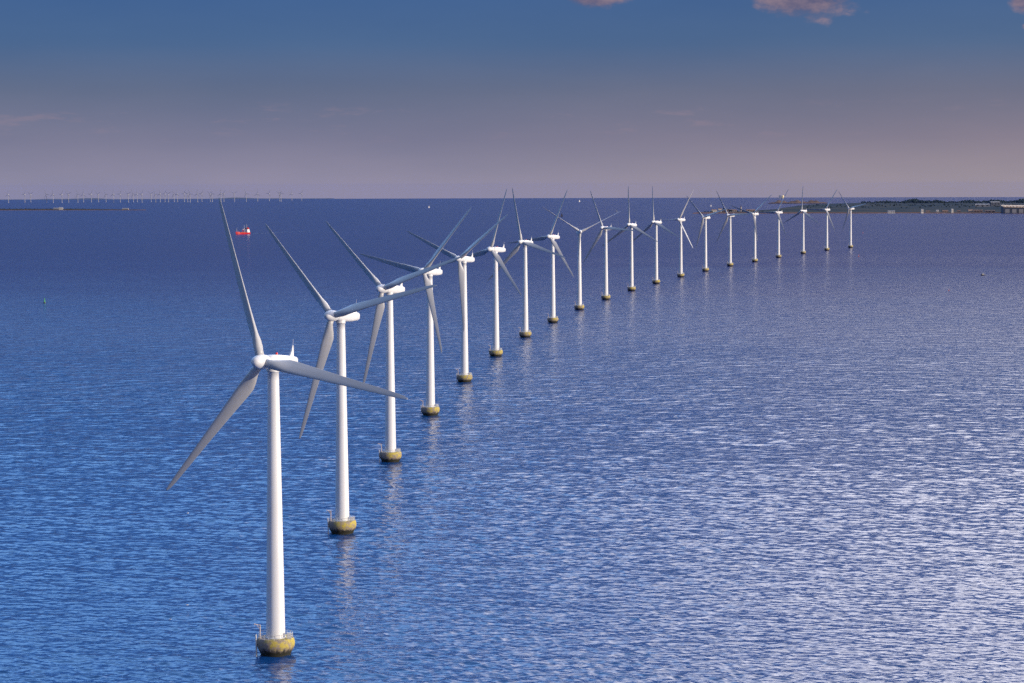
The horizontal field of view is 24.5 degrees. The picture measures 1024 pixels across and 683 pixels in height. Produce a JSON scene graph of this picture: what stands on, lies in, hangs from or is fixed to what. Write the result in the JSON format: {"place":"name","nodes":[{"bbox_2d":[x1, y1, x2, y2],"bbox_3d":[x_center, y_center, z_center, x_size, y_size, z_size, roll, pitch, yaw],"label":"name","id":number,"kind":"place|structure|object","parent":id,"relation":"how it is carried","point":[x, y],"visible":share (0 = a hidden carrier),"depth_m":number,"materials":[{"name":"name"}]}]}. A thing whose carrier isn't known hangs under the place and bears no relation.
{"place":"outdoors","nodes":[
{"label":"outdoors","id":0,"kind":"place"},
{"bbox_2d":[0,209,136,209],"bbox_3d":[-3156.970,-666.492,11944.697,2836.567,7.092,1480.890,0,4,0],"label":"island","id":1,"kind":"structure","parent":0,"point":[67,209],"depth_m":11488.85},
{"bbox_2d":[0,198,333,199],"bbox_3d":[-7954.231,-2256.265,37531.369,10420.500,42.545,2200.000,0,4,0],"label":"coast","id":2,"kind":"structure","parent":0,"point":[118,199],"depth_m":36575.83},
{"bbox_2d":[0,197,1023,682],"bbox_3d":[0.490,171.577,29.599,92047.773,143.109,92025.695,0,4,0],"label":"sea","id":3,"kind":"structure","parent":0,"point":[792,465],"depth_m":917.78,"materials":[{"name":"liquid"}]},
{"bbox_2d":[236,227,249,233],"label":"cargo ship","id":4,"kind":"object","parent":3,"relation":"on","point":[246,230],"visible":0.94,"depth_m":5177.60,"materials":[{"name":"red paint"}]},
{"bbox_2d":[166,198,407,656],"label":"wind turbine","id":5,"kind":"object","parent":3,"relation":"in","point":[275,641],"visible":0.97,"depth_m":513.38,"materials":[{"name":"metal"}]},
{"bbox_2d":[265,224,436,534],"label":"wind turbine","id":6,"kind":"object","parent":3,"relation":"in","point":[341,523],"visible":0.98,"depth_m":694.38,"materials":[{"name":"metal"}]},
{"bbox_2d":[326,221,460,461],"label":"wind turbine","id":7,"kind":"object","parent":3,"relation":"in","point":[390,453],"visible":0.95,"depth_m":874.45,"materials":[{"name":"metal"}]},
{"bbox_2d":[361,207,471,415],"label":"wind turbine","id":8,"kind":"object","parent":3,"relation":"in","point":[431,408],"visible":0.92,"depth_m":1052.83,"materials":[{"name":"metal"}]},
{"bbox_2d":[407,214,507,381],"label":"wind turbine","id":9,"kind":"object","parent":3,"relation":"in","point":[464,375],"visible":0.94,"depth_m":1231.28,"materials":[{"name":"metal"}]},
{"bbox_2d":[448,189,520,356],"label":"wind turbine","id":10,"kind":"object","parent":3,"relation":"in","point":[496,351],"visible":0.95,"depth_m":1416.71,"materials":[{"name":"metal"}]},
{"bbox_2d":[488,188,564,336],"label":"wind turbine","id":11,"kind":"object","parent":3,"relation":"in","point":[525,332],"visible":0.94,"depth_m":1594.33,"materials":[{"name":"metal"}]},
{"bbox_2d":[509,191,573,322],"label":"wind turbine","id":12,"kind":"object","parent":3,"relation":"in","point":[553,318],"visible":0.97,"depth_m":1765.74,"materials":[{"name":"metal"}]},
{"bbox_2d":[543,207,614,309],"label":"wind turbine","id":13,"kind":"object","parent":3,"relation":"in","point":[579,305],"visible":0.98,"depth_m":1948.08,"materials":[{"name":"metal"}]},
{"bbox_2d":[583,191,634,299],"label":"wind turbine","id":14,"kind":"object","parent":3,"relation":"in","point":[605,296],"visible":0.96,"depth_m":2121.34,"materials":[{"name":"metal"}]},
{"bbox_2d":[602,186,657,290],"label":"wind turbine","id":15,"kind":"object","parent":3,"relation":"in","point":[631,287],"visible":0.96,"depth_m":2298.55,"materials":[{"name":"metal"}]},
{"bbox_2d":[633,186,677,283],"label":"wind turbine","id":16,"kind":"object","parent":3,"relation":"in","point":[656,280],"visible":0.94,"depth_m":2465.08,"materials":[{"name":"metal"}]},
{"bbox_2d":[654,195,692,276],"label":"wind turbine","id":17,"kind":"object","parent":3,"relation":"in","point":[680,220],"visible":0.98,"depth_m":2643.18,"materials":[{"name":"metal"}]},
{"bbox_2d":[686,195,727,270],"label":"wind turbine","id":18,"kind":"object","parent":3,"relation":"in","point":[706,268],"visible":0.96,"depth_m":2817.68,"materials":[{"name":"metal"}]},
{"bbox_2d":[716,191,751,265],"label":"wind turbine","id":19,"kind":"object","parent":3,"relation":"in","point":[729,262],"visible":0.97,"depth_m":2999.18,"materials":[{"name":"metal"}]},
{"bbox_2d":[732,196,769,261],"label":"wind turbine","id":20,"kind":"object","parent":3,"relation":"in","point":[754,214],"visible":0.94,"depth_m":3165.30,"materials":[{"name":"metal"}]},
{"bbox_2d":[756,190,787,257],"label":"wind turbine","id":21,"kind":"object","parent":3,"relation":"in","point":[778,254],"visible":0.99,"depth_m":3351.57,"materials":[{"name":"metal"}]},
{"bbox_2d":[784,190,818,253],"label":"wind turbine","id":22,"kind":"object","parent":3,"relation":"in","point":[803,251],"visible":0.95,"depth_m":3535.59,"materials":[{"name":"metal"}]},
{"bbox_2d":[807,190,836,250],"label":"wind turbine","id":23,"kind":"object","parent":3,"relation":"in","point":[826,248],"visible":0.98,"depth_m":3714.19,"materials":[{"name":"metal"}]},
{"bbox_2d":[840,194,863,247],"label":"wind turbine","id":24,"kind":"object","parent":3,"relation":"in","point":[850,245],"visible":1,"depth_m":3882.42,"materials":[{"name":"metal"}]},
{"bbox_2d":[0,0,1023,198],"label":"sky","id":25,"kind":"structure","parent":0,"point":[336,99],"materials":[{"name":"blue"}]},
{"bbox_2d":[771,200,825,202],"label":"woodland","id":26,"kind":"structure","parent":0,"point":[797,201],"depth_m":14952.24,"materials":[{"name":"green plant"}]},
{"bbox_2d":[693,202,1023,213],"bbox_3d":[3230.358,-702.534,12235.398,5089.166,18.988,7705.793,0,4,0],"label":"land","id":27,"kind":"structure","parent":0,"point":[874,208],"depth_m":10588.48,"materials":[{"name":"green plant"}]},
{"bbox_2d":[704,208,762,211],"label":"thicket","id":28,"kind":"object","parent":27,"relation":"on","point":[729,210],"visible":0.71,"depth_m":9285.58,"materials":[{"name":"green plant"}]},
{"bbox_2d":[807,204,1016,207],"bbox_3d":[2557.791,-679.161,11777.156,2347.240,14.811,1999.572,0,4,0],"label":"hedgerows","id":29,"kind":"object","parent":27,"relation":"on","point":[906,207],"visible":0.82,"depth_m":11891.70,"materials":[{"name":"green plant"}]},
{"bbox_2d":[861,198,1023,203],"bbox_3d":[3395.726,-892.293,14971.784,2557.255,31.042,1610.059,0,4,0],"label":"woodland","id":30,"kind":"object","parent":27,"relation":"on","point":[916,200],"visible":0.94,"depth_m":14571.85,"materials":[{"name":"green plant"}]},
{"bbox_2d":[975,204,989,206],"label":"shore building","id":31,"kind":"structure","parent":27,"relation":"on","point":[981,205],"depth_m":11465.78,"materials":[{"name":"grey glass"}]},
{"bbox_2d":[988,202,999,205],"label":"shore building","id":32,"kind":"structure","parent":27,"relation":"on","point":[994,203],"depth_m":11966.00,"materials":[{"name":"grey glass"}]},
{"bbox_2d":[1001,205,1023,212],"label":"hangar","id":33,"kind":"structure","parent":27,"relation":"on","point":[1012,208],"depth_m":8740.81,"materials":[{"name":"metal"}]}
]}

